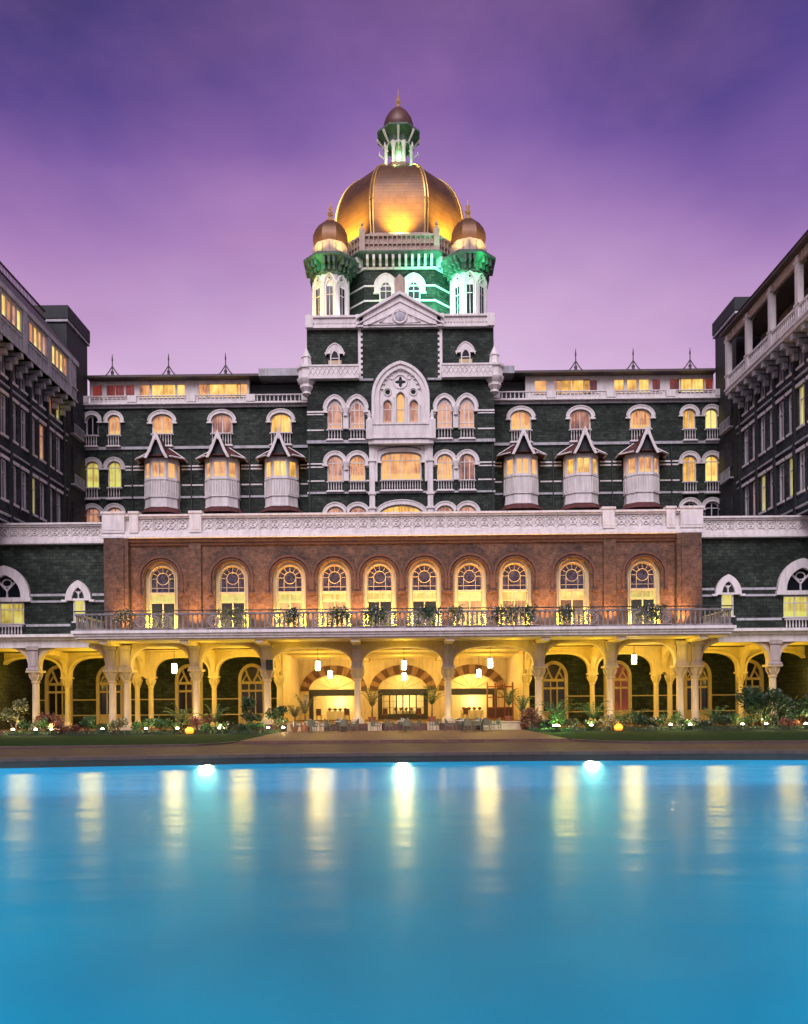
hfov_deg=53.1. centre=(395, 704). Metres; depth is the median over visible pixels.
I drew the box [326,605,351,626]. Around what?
trailing plant
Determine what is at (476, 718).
rattan armchair
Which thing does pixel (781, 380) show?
window
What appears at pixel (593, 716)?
palm plant
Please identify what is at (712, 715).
palm plant
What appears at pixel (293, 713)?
potted palm
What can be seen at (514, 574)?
arched window
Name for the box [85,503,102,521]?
window
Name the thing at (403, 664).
hanging lantern
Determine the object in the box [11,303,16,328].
window
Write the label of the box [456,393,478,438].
window
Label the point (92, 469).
window
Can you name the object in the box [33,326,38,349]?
window
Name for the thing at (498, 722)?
rattan armchair
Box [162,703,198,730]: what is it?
palm plant
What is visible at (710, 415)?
window
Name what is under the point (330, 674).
hanging lantern
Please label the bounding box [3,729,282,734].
ground cover
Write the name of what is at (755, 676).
arcade window
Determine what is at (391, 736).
terrace
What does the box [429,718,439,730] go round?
rattan armchair
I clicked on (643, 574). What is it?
arched window
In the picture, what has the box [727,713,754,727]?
bedding shrub
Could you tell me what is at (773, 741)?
lawn kerb
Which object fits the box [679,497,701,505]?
window
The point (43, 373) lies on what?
wing building
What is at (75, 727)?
bedding shrub
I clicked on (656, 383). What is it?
window
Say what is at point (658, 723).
bedding shrub
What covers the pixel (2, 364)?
window
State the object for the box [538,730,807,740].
lawn
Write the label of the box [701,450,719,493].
window
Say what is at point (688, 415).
window
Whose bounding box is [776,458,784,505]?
window
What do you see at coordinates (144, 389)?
window
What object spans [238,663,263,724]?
arcade window
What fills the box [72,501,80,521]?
blind window
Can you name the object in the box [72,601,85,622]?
narrow window
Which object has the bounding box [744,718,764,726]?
bedding shrub
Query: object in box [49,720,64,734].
bedding shrub
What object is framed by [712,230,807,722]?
wing building
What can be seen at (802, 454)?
window
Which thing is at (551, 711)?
palm plant
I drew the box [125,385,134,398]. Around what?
window
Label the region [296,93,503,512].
domed tower
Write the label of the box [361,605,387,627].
trailing plant
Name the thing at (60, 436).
window
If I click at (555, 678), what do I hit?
arcade window
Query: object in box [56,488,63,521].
window
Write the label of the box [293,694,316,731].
potted palm
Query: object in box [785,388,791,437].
window
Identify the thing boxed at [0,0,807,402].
sky
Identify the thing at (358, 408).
window
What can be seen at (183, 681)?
arcade window
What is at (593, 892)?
pool water
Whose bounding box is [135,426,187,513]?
bay window
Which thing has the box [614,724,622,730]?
pot lamp
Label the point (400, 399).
window
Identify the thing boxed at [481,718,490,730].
rattan armchair
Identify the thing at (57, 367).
window
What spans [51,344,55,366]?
window
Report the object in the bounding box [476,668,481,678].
hanging lantern
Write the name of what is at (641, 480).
bay window
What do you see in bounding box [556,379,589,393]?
window
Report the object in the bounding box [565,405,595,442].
window
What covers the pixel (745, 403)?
window
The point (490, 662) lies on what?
hanging lantern
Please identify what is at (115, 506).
window
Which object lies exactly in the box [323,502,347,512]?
window
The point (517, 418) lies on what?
window
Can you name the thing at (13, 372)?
window
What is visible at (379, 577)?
arched window
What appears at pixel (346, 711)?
dining chair
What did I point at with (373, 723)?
rattan armchair
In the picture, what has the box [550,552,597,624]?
arched window
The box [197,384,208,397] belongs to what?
window
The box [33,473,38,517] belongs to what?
window
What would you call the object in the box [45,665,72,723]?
arcade window
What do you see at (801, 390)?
window
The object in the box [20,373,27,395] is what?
window
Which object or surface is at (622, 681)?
arcade window
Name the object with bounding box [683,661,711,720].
arcade window
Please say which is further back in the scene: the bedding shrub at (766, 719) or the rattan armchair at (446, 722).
the bedding shrub at (766, 719)
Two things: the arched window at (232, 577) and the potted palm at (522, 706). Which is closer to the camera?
the potted palm at (522, 706)
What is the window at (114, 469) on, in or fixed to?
in the palace building at (569, 439)
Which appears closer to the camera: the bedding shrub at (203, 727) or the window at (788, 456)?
the bedding shrub at (203, 727)
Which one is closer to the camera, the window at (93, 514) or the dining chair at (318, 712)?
the dining chair at (318, 712)
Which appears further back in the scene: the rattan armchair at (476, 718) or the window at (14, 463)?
the window at (14, 463)
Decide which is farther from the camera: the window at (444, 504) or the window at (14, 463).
the window at (444, 504)
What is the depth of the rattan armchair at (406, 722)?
54.77 m
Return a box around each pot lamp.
[185,727,193,733]
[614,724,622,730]
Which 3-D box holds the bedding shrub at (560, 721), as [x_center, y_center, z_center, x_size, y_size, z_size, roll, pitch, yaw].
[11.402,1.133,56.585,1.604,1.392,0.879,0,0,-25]
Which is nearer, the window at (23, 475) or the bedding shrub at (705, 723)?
the bedding shrub at (705, 723)
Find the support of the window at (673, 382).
in the palace building at (569, 439)
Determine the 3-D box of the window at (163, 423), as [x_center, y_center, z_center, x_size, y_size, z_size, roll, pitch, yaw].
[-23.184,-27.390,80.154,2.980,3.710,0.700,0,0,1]
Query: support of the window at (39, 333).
in the wing building at (43, 373)
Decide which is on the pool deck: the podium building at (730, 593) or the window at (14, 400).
the podium building at (730, 593)
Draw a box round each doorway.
[300,665,366,719]
[369,665,435,718]
[439,664,505,706]
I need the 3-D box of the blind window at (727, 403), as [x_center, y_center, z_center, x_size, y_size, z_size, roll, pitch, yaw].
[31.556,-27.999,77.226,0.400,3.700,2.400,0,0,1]
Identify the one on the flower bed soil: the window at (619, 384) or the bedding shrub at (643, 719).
the bedding shrub at (643, 719)
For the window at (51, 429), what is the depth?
72.65 m
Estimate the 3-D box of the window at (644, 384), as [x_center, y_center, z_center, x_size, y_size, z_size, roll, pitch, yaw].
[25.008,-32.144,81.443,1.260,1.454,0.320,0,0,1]
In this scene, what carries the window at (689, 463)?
in the palace building at (569, 439)
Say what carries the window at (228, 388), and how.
in the palace building at (569, 439)
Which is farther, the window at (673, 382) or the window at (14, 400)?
the window at (673, 382)
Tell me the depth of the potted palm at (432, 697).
60.84 m
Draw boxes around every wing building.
[0,261,89,728]
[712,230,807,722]
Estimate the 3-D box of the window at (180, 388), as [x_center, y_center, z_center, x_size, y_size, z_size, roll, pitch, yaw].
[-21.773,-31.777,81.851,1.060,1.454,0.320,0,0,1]
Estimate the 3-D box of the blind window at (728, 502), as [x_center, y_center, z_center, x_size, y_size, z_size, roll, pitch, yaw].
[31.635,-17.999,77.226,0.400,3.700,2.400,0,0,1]
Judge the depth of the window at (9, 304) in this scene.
62.17 m
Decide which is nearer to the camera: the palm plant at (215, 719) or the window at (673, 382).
the palm plant at (215, 719)
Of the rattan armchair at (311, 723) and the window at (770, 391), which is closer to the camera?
the rattan armchair at (311, 723)
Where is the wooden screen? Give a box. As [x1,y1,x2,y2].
[486,681,513,719]
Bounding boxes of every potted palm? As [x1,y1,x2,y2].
[287,705,301,730]
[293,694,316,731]
[362,686,383,721]
[417,685,444,720]
[496,686,520,720]
[510,694,536,729]
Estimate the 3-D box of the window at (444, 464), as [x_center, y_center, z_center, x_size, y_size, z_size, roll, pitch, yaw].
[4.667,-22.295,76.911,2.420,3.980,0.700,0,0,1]
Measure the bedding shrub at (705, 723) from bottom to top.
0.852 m
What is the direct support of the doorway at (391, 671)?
in the podium building at (730, 593)
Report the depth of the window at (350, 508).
76.90 m
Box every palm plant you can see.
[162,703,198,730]
[198,704,228,728]
[535,696,573,723]
[573,701,612,719]
[624,708,648,720]
[698,705,728,724]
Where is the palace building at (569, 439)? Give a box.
[83,348,719,521]
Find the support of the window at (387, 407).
in the domed tower
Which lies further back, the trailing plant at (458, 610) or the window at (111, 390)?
the window at (111, 390)
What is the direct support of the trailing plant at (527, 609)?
hanging from the podium building at (730, 593)
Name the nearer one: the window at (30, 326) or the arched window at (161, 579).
the arched window at (161, 579)
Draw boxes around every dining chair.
[316,709,321,719]
[344,709,348,718]
[381,708,387,719]
[416,708,422,719]
[462,708,467,718]
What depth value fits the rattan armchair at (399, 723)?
57.05 m
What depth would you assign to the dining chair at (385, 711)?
73.16 m
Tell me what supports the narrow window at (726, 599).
in the podium building at (730, 593)
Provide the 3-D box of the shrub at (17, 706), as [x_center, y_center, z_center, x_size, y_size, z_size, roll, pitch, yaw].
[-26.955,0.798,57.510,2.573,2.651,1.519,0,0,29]
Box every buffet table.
[326,711,349,719]
[393,711,414,713]
[460,710,483,718]
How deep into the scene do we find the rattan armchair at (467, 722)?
54.67 m
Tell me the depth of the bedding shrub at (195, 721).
57.29 m
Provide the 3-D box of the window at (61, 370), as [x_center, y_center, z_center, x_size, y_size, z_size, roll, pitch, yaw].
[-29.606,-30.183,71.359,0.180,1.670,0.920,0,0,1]
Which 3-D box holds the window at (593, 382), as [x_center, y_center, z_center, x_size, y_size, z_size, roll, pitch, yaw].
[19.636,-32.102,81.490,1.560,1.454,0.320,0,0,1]
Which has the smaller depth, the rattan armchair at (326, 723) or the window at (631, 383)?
the rattan armchair at (326, 723)
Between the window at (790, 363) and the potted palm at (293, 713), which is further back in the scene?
the window at (790, 363)
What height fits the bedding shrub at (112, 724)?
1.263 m
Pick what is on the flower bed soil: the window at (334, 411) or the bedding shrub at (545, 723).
the bedding shrub at (545, 723)
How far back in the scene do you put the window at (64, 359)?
72.49 m
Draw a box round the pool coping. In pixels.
[0,749,807,761]
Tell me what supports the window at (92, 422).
in the palace building at (569, 439)
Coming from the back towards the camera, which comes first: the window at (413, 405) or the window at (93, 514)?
the window at (93, 514)
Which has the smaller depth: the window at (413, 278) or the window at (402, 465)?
the window at (402, 465)
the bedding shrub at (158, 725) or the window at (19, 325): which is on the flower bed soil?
the bedding shrub at (158, 725)
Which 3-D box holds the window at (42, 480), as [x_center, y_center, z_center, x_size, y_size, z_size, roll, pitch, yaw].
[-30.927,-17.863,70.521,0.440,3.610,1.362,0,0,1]
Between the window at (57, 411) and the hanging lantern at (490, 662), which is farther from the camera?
the window at (57, 411)
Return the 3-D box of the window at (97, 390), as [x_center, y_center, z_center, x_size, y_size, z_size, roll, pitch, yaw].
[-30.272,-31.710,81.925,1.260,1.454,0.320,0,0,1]
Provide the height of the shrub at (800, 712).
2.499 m
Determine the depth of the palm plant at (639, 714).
57.82 m
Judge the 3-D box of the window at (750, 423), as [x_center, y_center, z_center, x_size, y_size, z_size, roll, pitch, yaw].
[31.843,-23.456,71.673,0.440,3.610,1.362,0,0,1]
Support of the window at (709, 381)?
in the palace building at (569, 439)
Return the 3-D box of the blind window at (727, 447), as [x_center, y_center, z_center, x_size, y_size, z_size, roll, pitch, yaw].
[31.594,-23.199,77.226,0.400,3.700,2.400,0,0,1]
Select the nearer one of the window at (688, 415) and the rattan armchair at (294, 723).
the rattan armchair at (294, 723)
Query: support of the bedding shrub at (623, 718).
on the flower bed soil
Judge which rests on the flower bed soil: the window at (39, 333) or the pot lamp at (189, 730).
the pot lamp at (189, 730)
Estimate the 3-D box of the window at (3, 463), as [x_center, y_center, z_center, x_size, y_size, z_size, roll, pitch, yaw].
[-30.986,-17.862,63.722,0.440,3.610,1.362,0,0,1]
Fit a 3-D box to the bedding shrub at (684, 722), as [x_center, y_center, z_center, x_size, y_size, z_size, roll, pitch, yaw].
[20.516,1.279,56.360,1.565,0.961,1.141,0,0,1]
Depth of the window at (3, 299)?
61.23 m
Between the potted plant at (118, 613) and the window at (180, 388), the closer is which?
the potted plant at (118, 613)
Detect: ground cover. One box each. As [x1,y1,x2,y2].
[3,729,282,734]
[525,725,807,730]
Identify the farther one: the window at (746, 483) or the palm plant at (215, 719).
the window at (746, 483)
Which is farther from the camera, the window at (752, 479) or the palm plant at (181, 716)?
the window at (752, 479)
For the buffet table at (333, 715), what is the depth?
76.86 m
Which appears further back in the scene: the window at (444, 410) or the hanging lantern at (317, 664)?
the window at (444, 410)
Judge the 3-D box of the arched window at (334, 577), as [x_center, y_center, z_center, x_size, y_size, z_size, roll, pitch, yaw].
[-4.742,-8.428,62.253,3.620,6.270,0.820,0,0,1]
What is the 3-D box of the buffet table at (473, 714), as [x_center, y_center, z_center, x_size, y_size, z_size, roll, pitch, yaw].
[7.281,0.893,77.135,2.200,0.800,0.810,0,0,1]
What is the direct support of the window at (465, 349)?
in the domed tower
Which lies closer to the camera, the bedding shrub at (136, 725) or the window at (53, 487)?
the bedding shrub at (136, 725)
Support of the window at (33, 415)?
in the wing building at (43, 373)
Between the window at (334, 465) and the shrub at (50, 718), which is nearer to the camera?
the shrub at (50, 718)
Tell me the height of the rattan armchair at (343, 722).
0.918 m
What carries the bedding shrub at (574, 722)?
on the flower bed soil
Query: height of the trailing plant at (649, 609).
1.610 m
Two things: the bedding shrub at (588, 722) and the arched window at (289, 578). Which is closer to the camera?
the bedding shrub at (588, 722)
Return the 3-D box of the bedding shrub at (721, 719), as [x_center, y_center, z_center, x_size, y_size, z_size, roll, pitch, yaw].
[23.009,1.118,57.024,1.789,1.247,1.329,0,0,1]
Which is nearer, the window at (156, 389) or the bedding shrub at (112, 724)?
the bedding shrub at (112, 724)
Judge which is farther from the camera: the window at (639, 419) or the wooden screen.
the window at (639, 419)
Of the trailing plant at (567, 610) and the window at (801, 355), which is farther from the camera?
the window at (801, 355)
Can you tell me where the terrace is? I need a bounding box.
[233,730,573,743]
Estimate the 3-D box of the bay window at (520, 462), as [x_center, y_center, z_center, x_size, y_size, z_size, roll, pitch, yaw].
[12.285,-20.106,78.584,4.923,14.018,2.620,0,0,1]
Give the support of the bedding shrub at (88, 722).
on the flower bed soil
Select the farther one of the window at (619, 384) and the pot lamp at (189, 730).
the window at (619, 384)
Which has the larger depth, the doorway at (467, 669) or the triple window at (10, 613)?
the doorway at (467, 669)
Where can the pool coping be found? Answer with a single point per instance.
(406, 753)
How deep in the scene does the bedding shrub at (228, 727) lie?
56.57 m
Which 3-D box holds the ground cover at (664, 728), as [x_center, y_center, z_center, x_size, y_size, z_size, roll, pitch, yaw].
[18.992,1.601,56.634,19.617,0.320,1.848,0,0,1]
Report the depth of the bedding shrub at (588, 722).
56.46 m
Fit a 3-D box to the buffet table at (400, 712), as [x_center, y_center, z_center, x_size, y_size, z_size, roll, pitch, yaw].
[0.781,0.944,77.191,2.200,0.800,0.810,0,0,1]
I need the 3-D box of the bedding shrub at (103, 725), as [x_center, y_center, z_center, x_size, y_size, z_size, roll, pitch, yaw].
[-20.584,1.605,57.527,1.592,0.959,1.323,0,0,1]
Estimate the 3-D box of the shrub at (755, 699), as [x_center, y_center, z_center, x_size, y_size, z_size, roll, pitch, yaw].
[25.972,0.149,56.626,4.099,3.130,3.101,0,0,1]
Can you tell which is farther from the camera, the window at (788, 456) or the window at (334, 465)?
the window at (334, 465)
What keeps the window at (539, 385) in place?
in the palace building at (569, 439)
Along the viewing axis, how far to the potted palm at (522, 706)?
58.24 m
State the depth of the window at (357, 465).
77.16 m
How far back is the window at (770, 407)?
68.70 m
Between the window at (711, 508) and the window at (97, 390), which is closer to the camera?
the window at (711, 508)
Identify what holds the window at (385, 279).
in the domed tower
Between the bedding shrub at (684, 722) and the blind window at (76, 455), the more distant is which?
the blind window at (76, 455)
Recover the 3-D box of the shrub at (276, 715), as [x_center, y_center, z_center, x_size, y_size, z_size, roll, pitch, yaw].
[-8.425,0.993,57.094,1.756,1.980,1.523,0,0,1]
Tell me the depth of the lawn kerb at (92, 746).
40.31 m
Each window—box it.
[0,292,6,318]
[0,355,7,379]
[0,387,8,438]
[0,453,9,502]
[0,603,24,624]
[6,298,11,323]
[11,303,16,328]
[12,365,18,388]
[13,398,18,445]
[13,460,19,507]
[16,308,21,333]
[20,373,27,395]
[20,404,28,452]
[20,466,29,512]
[28,320,33,344]
[32,382,36,403]
[32,412,37,458]
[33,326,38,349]
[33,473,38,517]
[38,330,41,353]
[39,390,45,410]
[39,418,46,464]
[39,477,46,522]
[42,334,46,357]
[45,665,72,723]
[49,397,54,417]
[50,427,54,469]
[50,484,55,522]
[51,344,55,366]
[55,348,59,369]
[56,404,61,424]
[56,432,62,475]
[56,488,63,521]
[58,353,63,374]
[63,356,67,377]
[71,402,84,441]
[71,447,84,491]
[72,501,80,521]
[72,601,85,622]
[84,411,102,447]
[84,457,102,500]
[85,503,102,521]
[91,385,102,398]
[96,666,123,725]
[103,411,124,446]
[103,457,125,499]
[103,503,125,511]
[105,385,124,398]
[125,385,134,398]
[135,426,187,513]
[137,556,183,628]
[139,384,149,398]
[147,410,176,446]
[150,384,175,398]
[175,384,185,397]
[175,664,202,725]
[195,425,247,513]
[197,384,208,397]
[207,383,240,397]
[207,409,236,445]
[207,555,254,627]
[237,383,247,397]
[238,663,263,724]
[256,424,306,512]
[265,554,311,626]
[266,408,295,445]
[310,554,357,625]
[322,394,345,440]
[322,451,346,492]
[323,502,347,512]
[325,343,344,363]
[345,394,368,440]
[345,450,368,491]
[345,502,369,511]
[356,554,402,626]
[373,273,394,302]
[375,499,427,511]
[377,446,424,491]
[383,401,391,422]
[396,393,404,422]
[401,553,447,625]
[405,272,425,301]
[410,401,417,421]
[433,393,455,439]
[433,449,456,490]
[433,501,457,510]
[447,553,493,624]
[455,341,475,362]
[455,449,479,490]
[455,501,479,510]
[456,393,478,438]
[492,552,538,624]
[495,422,546,510]
[506,406,535,442]
[534,380,546,393]
[542,661,567,719]
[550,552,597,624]
[554,380,562,393]
[555,426,607,509]
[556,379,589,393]
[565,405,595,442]
[583,379,598,393]
[603,660,631,722]
[614,379,624,392]
[615,423,668,509]
[621,551,668,623]
[625,404,655,441]
[626,379,637,392]
[639,379,650,392]
[652,379,661,392]
[669,378,680,392]
[678,378,705,392]
[678,404,700,440]
[678,451,701,494]
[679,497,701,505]
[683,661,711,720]
[701,404,719,440]
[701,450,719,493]
[702,497,719,515]
[705,378,713,391]
[719,395,732,435]
[720,440,733,484]
[721,595,734,616]
[724,495,732,515]
[735,659,763,719]
[741,397,747,416]
[741,424,748,467]
[741,481,748,515]
[749,389,753,409]
[749,418,754,462]
[749,477,754,515]
[757,410,765,456]
[758,381,764,402]
[758,470,765,514]
[766,405,772,450]
[767,373,771,395]
[767,465,772,510]
[775,396,783,444]
[776,365,783,387]
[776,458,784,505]
[783,596,807,617]
[785,356,791,379]
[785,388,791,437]
[785,452,792,500]
[795,378,804,430]
[796,346,804,370]
[796,444,805,494]
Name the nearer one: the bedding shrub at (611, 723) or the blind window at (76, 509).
the bedding shrub at (611, 723)
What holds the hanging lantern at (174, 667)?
hanging from the podium building at (730, 593)
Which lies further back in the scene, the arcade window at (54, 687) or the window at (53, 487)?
the window at (53, 487)
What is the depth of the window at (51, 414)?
72.65 m
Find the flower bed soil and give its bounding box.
[0,728,807,735]
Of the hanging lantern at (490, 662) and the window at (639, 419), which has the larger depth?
the window at (639, 419)
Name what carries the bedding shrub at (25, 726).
on the flower bed soil
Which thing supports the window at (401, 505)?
in the domed tower
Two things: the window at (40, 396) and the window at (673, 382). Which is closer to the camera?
the window at (40, 396)
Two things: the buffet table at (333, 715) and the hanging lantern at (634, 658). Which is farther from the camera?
the buffet table at (333, 715)
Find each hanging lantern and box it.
[171,662,176,674]
[315,659,320,671]
[327,669,332,679]
[401,659,406,670]
[402,671,406,681]
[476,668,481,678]
[487,657,493,669]
[631,653,636,665]
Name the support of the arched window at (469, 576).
in the podium building at (730, 593)
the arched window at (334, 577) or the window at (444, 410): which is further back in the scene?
the window at (444, 410)
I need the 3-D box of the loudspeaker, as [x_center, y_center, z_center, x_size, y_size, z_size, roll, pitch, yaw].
[-9.208,-2.928,59.129,0.520,0.720,0.674,0,0,1]
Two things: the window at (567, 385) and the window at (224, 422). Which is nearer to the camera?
the window at (224, 422)
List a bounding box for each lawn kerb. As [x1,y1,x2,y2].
[0,741,238,748]
[568,739,807,742]
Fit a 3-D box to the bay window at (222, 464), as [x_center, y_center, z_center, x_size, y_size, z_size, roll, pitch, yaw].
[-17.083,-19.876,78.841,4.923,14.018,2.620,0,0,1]
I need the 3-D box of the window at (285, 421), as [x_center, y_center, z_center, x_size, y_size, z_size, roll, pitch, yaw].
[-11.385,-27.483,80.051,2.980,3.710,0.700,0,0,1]
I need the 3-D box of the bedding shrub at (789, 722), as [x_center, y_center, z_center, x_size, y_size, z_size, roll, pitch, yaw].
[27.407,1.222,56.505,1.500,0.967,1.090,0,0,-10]
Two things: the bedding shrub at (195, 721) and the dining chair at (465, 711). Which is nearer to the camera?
the bedding shrub at (195, 721)
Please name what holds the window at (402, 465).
in the domed tower
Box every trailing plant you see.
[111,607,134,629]
[216,607,243,626]
[280,605,300,627]
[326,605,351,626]
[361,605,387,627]
[415,604,443,624]
[443,604,464,625]
[488,604,514,624]
[510,603,538,626]
[557,604,574,625]
[635,601,666,623]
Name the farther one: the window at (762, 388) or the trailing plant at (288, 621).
the window at (762, 388)
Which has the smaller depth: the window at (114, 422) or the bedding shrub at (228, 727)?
the bedding shrub at (228, 727)
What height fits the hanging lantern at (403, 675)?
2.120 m
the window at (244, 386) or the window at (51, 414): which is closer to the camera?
the window at (51, 414)
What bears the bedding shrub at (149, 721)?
on the flower bed soil
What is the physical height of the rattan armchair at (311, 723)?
0.918 m
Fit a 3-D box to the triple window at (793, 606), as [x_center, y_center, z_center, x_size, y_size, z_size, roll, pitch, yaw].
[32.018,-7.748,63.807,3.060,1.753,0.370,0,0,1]
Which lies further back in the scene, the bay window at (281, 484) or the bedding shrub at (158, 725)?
the bay window at (281, 484)
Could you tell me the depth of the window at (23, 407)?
67.45 m
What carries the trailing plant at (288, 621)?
hanging from the podium building at (730, 593)
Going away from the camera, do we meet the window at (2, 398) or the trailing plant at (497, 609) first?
the trailing plant at (497, 609)
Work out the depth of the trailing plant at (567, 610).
55.68 m
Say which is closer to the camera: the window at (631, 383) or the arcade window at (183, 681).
the arcade window at (183, 681)
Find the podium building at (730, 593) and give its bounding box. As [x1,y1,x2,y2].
[0,505,807,733]
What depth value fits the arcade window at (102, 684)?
70.21 m
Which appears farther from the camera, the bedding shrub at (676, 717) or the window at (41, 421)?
the window at (41, 421)
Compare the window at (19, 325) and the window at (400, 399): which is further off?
the window at (400, 399)
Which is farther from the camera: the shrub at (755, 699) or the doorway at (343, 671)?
the doorway at (343, 671)
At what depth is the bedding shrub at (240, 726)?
57.28 m
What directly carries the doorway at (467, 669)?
in the podium building at (730, 593)
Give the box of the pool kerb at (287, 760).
[0,754,807,767]
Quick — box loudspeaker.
[266,660,273,669]
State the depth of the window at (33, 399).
69.25 m
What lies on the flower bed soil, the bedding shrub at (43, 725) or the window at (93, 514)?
the bedding shrub at (43, 725)
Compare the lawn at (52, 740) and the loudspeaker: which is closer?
the lawn at (52, 740)
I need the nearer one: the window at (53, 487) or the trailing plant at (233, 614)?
the trailing plant at (233, 614)
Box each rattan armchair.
[293,719,301,732]
[307,719,317,732]
[319,719,328,732]
[339,719,348,731]
[350,719,358,731]
[370,719,380,731]
[385,718,393,731]
[398,718,406,730]
[402,719,411,731]
[412,718,420,731]
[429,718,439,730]
[445,719,452,730]
[455,718,462,730]
[463,718,472,731]
[473,718,480,730]
[474,717,481,729]
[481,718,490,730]
[491,718,500,729]
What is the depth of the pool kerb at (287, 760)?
33.07 m
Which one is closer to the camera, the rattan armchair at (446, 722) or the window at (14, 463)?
the rattan armchair at (446, 722)
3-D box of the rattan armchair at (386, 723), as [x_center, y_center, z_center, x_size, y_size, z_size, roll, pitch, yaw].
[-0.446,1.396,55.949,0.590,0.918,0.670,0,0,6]
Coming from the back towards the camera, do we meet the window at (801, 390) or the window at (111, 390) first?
the window at (111, 390)
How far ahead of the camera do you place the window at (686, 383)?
81.52 m
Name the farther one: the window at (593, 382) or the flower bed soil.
the window at (593, 382)
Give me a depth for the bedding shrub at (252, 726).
56.58 m
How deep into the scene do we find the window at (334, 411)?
77.18 m
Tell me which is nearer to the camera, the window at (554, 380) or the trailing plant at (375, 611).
the trailing plant at (375, 611)
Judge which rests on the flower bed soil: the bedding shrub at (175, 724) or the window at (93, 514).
the bedding shrub at (175, 724)
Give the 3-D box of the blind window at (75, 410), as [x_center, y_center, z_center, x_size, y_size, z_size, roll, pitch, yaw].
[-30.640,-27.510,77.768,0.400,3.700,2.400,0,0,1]
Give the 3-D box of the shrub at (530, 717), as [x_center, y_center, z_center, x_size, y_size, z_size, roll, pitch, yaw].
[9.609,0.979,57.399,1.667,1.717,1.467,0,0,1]
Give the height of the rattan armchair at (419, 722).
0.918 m
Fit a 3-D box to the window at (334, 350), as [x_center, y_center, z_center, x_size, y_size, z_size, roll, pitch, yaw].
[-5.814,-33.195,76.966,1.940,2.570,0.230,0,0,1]
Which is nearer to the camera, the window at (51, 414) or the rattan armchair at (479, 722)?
the rattan armchair at (479, 722)
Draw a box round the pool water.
[0,760,807,1023]
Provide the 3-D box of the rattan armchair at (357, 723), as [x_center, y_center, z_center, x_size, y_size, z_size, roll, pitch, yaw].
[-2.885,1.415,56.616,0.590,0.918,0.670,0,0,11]
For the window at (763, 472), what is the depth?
70.27 m
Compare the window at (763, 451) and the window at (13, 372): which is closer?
the window at (13, 372)
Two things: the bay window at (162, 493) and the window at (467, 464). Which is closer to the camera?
the window at (467, 464)
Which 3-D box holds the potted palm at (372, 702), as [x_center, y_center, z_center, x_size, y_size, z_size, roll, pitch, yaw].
[-1.746,-0.040,61.464,2.169,2.808,2.035,0,0,1]
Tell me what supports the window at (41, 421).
in the wing building at (43, 373)
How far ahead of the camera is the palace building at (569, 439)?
79.88 m
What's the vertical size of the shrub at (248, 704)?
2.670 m
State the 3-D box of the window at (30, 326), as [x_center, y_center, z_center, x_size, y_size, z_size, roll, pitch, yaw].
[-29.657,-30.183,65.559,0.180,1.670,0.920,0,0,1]
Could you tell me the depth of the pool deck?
37.40 m
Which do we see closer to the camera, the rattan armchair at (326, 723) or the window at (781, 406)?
the rattan armchair at (326, 723)
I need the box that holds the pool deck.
[0,741,807,756]
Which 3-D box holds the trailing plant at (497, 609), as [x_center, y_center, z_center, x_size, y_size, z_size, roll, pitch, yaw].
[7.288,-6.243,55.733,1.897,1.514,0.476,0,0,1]
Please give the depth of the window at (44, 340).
68.24 m
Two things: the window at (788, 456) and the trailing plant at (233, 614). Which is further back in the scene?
the window at (788, 456)
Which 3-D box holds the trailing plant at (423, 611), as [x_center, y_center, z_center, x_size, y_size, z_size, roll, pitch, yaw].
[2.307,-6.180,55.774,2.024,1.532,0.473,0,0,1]
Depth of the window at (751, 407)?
72.10 m
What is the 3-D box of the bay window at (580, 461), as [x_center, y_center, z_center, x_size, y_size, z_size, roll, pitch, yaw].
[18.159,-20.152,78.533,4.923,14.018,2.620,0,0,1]
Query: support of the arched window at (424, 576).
in the podium building at (730, 593)
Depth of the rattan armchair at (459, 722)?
56.98 m
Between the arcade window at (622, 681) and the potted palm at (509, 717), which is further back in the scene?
the arcade window at (622, 681)
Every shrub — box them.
[0,698,29,731]
[17,720,40,734]
[33,712,63,730]
[33,718,52,732]
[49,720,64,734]
[63,723,81,733]
[79,714,95,732]
[94,723,114,732]
[107,717,128,732]
[130,721,148,732]
[142,718,156,733]
[150,716,173,732]
[171,718,193,733]
[189,714,212,730]
[199,722,216,733]
[215,721,237,732]
[236,723,247,730]
[240,696,261,723]
[245,721,264,732]
[265,705,288,729]
[519,707,542,728]
[536,714,553,728]
[548,711,566,730]
[564,718,579,728]
[583,719,598,730]
[597,714,618,729]
[614,711,637,729]
[633,715,650,727]
[648,716,668,727]
[656,710,681,727]
[678,717,700,729]
[693,718,716,729]
[710,712,731,726]
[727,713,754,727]
[734,685,794,728]
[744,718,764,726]
[759,716,778,726]
[777,717,800,727]
[783,694,807,725]
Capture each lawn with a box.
[0,734,268,745]
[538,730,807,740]
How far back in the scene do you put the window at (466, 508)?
76.80 m
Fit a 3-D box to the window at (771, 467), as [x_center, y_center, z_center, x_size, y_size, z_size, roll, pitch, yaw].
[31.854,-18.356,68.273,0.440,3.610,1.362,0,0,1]

